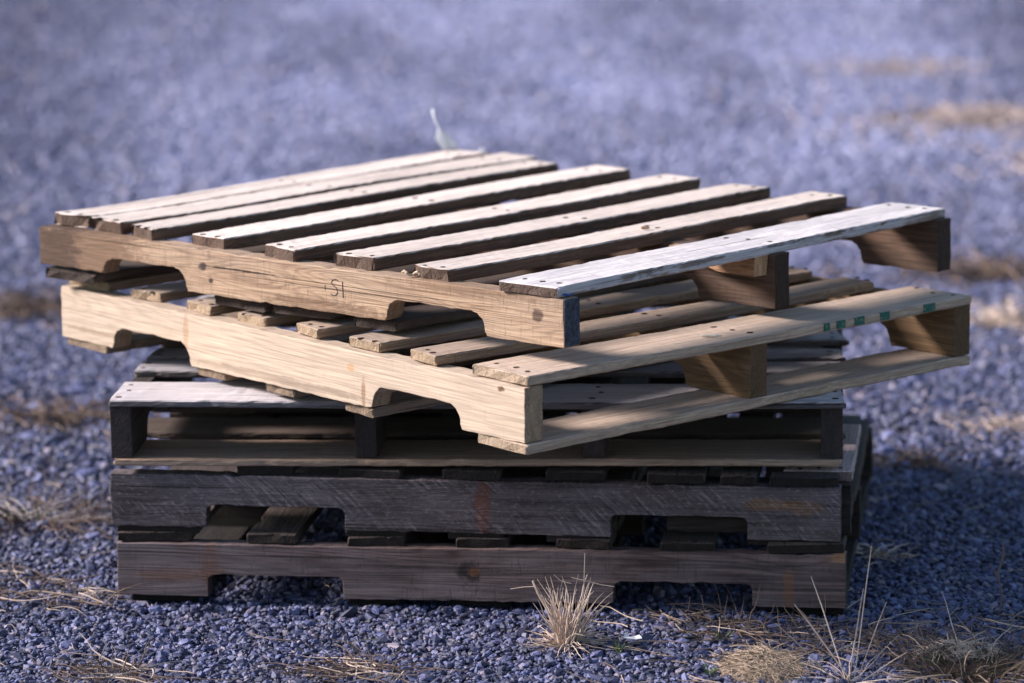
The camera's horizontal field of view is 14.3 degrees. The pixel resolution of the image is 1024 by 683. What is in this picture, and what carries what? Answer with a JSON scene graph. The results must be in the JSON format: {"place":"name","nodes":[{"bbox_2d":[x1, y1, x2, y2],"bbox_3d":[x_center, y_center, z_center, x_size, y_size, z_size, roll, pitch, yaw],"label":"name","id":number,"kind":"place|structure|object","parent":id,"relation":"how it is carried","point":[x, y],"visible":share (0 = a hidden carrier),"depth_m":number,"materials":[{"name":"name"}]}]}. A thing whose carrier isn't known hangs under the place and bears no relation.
{"place":"outdoors","nodes":[
{"label":"outdoors","id":0,"kind":"place"},
{"bbox_2d":[0,0,1023,682],"bbox_3d":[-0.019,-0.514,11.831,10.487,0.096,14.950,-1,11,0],"label":"gravel","id":1,"kind":"structure","parent":0,"point":[240,648],"depth_m":11.62,"materials":[{"name":"grey gravel"}]},
{"bbox_2d":[0,447,116,547],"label":"dead weed","id":2,"kind":"object","parent":1,"relation":"on","point":[14,516],"visible":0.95,"depth_m":7.46,"materials":[{"name":"beige plant"}]},
{"bbox_2d":[0,552,117,620],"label":"dry twigs","id":3,"kind":"object","parent":1,"relation":"on","point":[22,579],"visible":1,"depth_m":6.97,"materials":[{"name":"plant"}]},
{"bbox_2d":[0,581,146,615],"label":"dry twigs","id":4,"kind":"object","parent":1,"relation":"on","point":[91,591],"visible":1,"depth_m":6.88,"materials":[{"name":"plant"}]},
{"bbox_2d":[0,389,162,448],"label":"dead grass","id":5,"kind":"structure","parent":1,"relation":"on","point":[82,413],"depth_m":8.35,"materials":[{"name":"beige plant"}]},
{"bbox_2d":[0,283,195,347],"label":"dead grass","id":6,"kind":"structure","parent":1,"relation":"on","point":[21,304],"depth_m":9.52,"materials":[{"name":"beige plant"}]},
{"bbox_2d":[24,633,226,682],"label":"dry twigs","id":7,"kind":"object","parent":1,"relation":"on","point":[125,674],"visible":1,"depth_m":6.40,"materials":[{"name":"plant"}]},
{"bbox_2d":[242,624,467,682],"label":"dry twigs","id":8,"kind":"object","parent":1,"relation":"on","point":[343,673],"visible":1,"depth_m":6.42,"materials":[{"name":"plant"}]},
{"bbox_2d":[116,414,872,614],"bbox_3d":[0.008,0.291,7.273,1.222,0.125,1.027,1,11,7],"label":"wooden pallet","id":9,"kind":"object","parent":1,"relation":"on","point":[190,566],"visible":0.36,"depth_m":6.79,"materials":[{"name":"brown wood"}]},
{"bbox_2d":[110,377,861,544],"bbox_3d":[0.003,0.176,7.263,1.238,0.124,1.018,1,11,7],"label":"wooden pallet","id":10,"kind":"object","parent":9,"relation":"on","point":[802,504],"visible":0.35,"depth_m":6.77,"materials":[{"name":"brown wood"}]},
{"bbox_2d":[109,295,849,466],"bbox_3d":[-0.021,0.052,7.273,1.238,0.114,1.066,0,11,5],"label":"wooden pallet","id":11,"kind":"object","parent":10,"relation":"on","point":[164,377],"visible":0.37,"depth_m":6.86,"materials":[{"name":"wood"}]},
{"bbox_2d":[61,256,971,454],"bbox_3d":[-0.005,-0.038,7.096,1.030,0.127,1.232,-10,15,-41],"label":"wooden pallet","id":12,"kind":"object","parent":11,"relation":"on","point":[494,396],"visible":0.62,"depth_m":6.74,"materials":[{"name":"brown wood"}]},
{"bbox_2d":[39,149,950,347],"bbox_3d":[-0.014,-0.171,7.157,1.221,0.132,1.096,9,14,41],"label":"wooden pallet","id":13,"kind":"object","parent":12,"relation":"on","point":[543,254],"visible":1,"depth_m":6.99,"materials":[{"name":"brown wood"}]},
{"bbox_2d":[401,270,419,275],"bbox_3d":[-0.163,-0.111,6.583,0.032,0.011,0.010,-1,11,0],"label":"wood shaving","id":14,"kind":"object","parent":13,"relation":"on","point":[409,274],"visible":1,"depth_m":6.58,"materials":[{"name":"beige wood"}]},
{"bbox_2d":[431,109,457,150],"bbox_3d":[-0.130,-0.408,7.885,0.050,0.082,0.010,-1,11,0],"label":"feather","id":15,"kind":"object","parent":13,"relation":"on","point":[445,141],"visible":1,"depth_m":7.89,"materials":[{"name":"white"}]},
{"bbox_2d":[701,334,721,336],"bbox_3d":[0.323,-0.010,6.617,0.034,0.005,0.006,-1,11,0],"label":"wood splinter","id":16,"kind":"object","parent":12,"relation":"on","point":[710,335],"visible":1,"depth_m":6.62,"materials":[{"name":"beige wood"}]},
{"bbox_2d":[0,395,1023,682],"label":"straw litter","id":17,"kind":"object","parent":1,"relation":"on","point":[908,679],"visible":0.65,"depth_m":6.61,"materials":[{"name":"beige plant"}]},
{"bbox_2d":[511,553,618,658],"bbox_3d":[0.087,0.414,6.569,0.173,0.150,0.179,3,11,17],"label":"grass tuft","id":18,"kind":"object","parent":1,"relation":"on","point":[565,629],"visible":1,"depth_m":6.57,"materials":[{"name":"plant"}]},
{"bbox_2d":[613,639,631,652],"bbox_3d":[0.172,0.487,6.533,0.028,0.021,0.035,8,14,37],"label":"green shoot","id":19,"kind":"object","parent":1,"relation":"on","point":[616,647],"visible":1,"depth_m":6.53,"materials":[{"name":"green plant"}]},
{"bbox_2d":[623,632,641,639],"bbox_3d":[0.194,0.473,6.586,0.030,0.011,0.015,-1,11,0],"label":"paper scrap","id":20,"kind":"object","parent":1,"relation":"on","point":[626,635],"visible":1,"depth_m":6.59,"materials":[{"name":"white paper"}]},
{"bbox_2d":[702,663,717,674],"bbox_3d":[0.311,0.513,6.406,0.024,0.019,0.038,0,11,5],"label":"green shoot","id":21,"kind":"object","parent":1,"relation":"on","point":[707,672],"visible":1,"depth_m":6.40,"materials":[{"name":"green plant"}]},
{"bbox_2d":[621,583,809,645],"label":"dry twigs","id":22,"kind":"object","parent":1,"relation":"on","point":[719,622],"visible":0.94,"depth_m":6.66,"materials":[{"name":"plant"}]},
{"bbox_2d":[715,630,732,639],"bbox_3d":[0.340,0.472,6.599,0.030,0.020,0.018,-6,12,-24],"label":"green shoot","id":23,"kind":"object","parent":1,"relation":"on","point":[729,633],"visible":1,"depth_m":6.60,"materials":[{"name":"green plant"}]},
{"bbox_2d":[703,634,821,682],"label":"straw mound","id":24,"kind":"object","parent":1,"relation":"on","point":[773,665],"visible":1,"depth_m":6.42,"materials":[{"name":"beige plant"}]},
{"bbox_2d":[688,594,956,679],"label":"dry twigs","id":25,"kind":"object","parent":1,"relation":"on","point":[816,649],"visible":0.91,"depth_m":6.57,"materials":[{"name":"plant"}]},
{"bbox_2d":[776,545,907,682],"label":"dry grass stems","id":26,"kind":"object","parent":1,"relation":"on","point":[843,671],"visible":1,"depth_m":6.35,"materials":[{"name":"plant"}]},
{"bbox_2d":[687,87,1023,162],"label":"dead grass","id":27,"kind":"structure","parent":1,"relation":"on","point":[966,116],"depth_m":12.52,"materials":[{"name":"beige plant"}]},
{"bbox_2d":[724,55,1023,93],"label":"dead grass","id":28,"kind":"structure","parent":1,"relation":"on","point":[899,67],"depth_m":13.79,"materials":[{"name":"beige plant"}]},
{"bbox_2d":[855,539,919,566],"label":"dead grass","id":29,"kind":"structure","parent":1,"relation":"on","point":[881,554],"depth_m":7.13,"materials":[{"name":"plant"}]},
{"bbox_2d":[828,613,996,669],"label":"dry twigs","id":30,"kind":"object","parent":1,"relation":"on","point":[907,640],"visible":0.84,"depth_m":6.55,"materials":[{"name":"plant"}]},
{"bbox_2d":[810,246,1023,310],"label":"dead grass","id":31,"kind":"structure","parent":1,"relation":"on","point":[985,269],"depth_m":9.85,"materials":[{"name":"beige plant"}]},
{"bbox_2d":[873,446,969,474],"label":"dead grass","id":32,"kind":"structure","parent":1,"relation":"on","point":[916,461],"depth_m":7.82,"materials":[{"name":"beige plant"}]},
{"bbox_2d":[843,140,1023,189],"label":"dead grass","id":33,"kind":"structure","parent":1,"relation":"on","point":[1013,163],"depth_m":11.62,"materials":[{"name":"beige plant"}]},
{"bbox_2d":[870,593,1023,682],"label":"weed clump","id":34,"kind":"object","parent":1,"relation":"on","point":[968,666],"visible":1,"depth_m":6.41,"materials":[{"name":"plant"}]},
{"bbox_2d":[885,397,1023,441],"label":"dead grass","id":35,"kind":"structure","parent":1,"relation":"on","point":[996,423],"depth_m":8.16,"materials":[{"name":"beige plant"}]},
{"bbox_2d":[970,294,1023,339],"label":"dead grass","id":36,"kind":"structure","parent":1,"relation":"on","point":[999,317],"depth_m":9.28,"materials":[{"name":"plant"}]},
{"bbox_2d":[989,539,1004,612],"bbox_3d":[0.799,0.387,6.737,0.026,0.125,0.004,-1,11,0],"label":"dead stalk","id":37,"kind":"object","parent":1,"relation":"on","point":[998,572],"visible":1,"depth_m":6.74,"materials":[{"name":"brown plant"}]}
]}

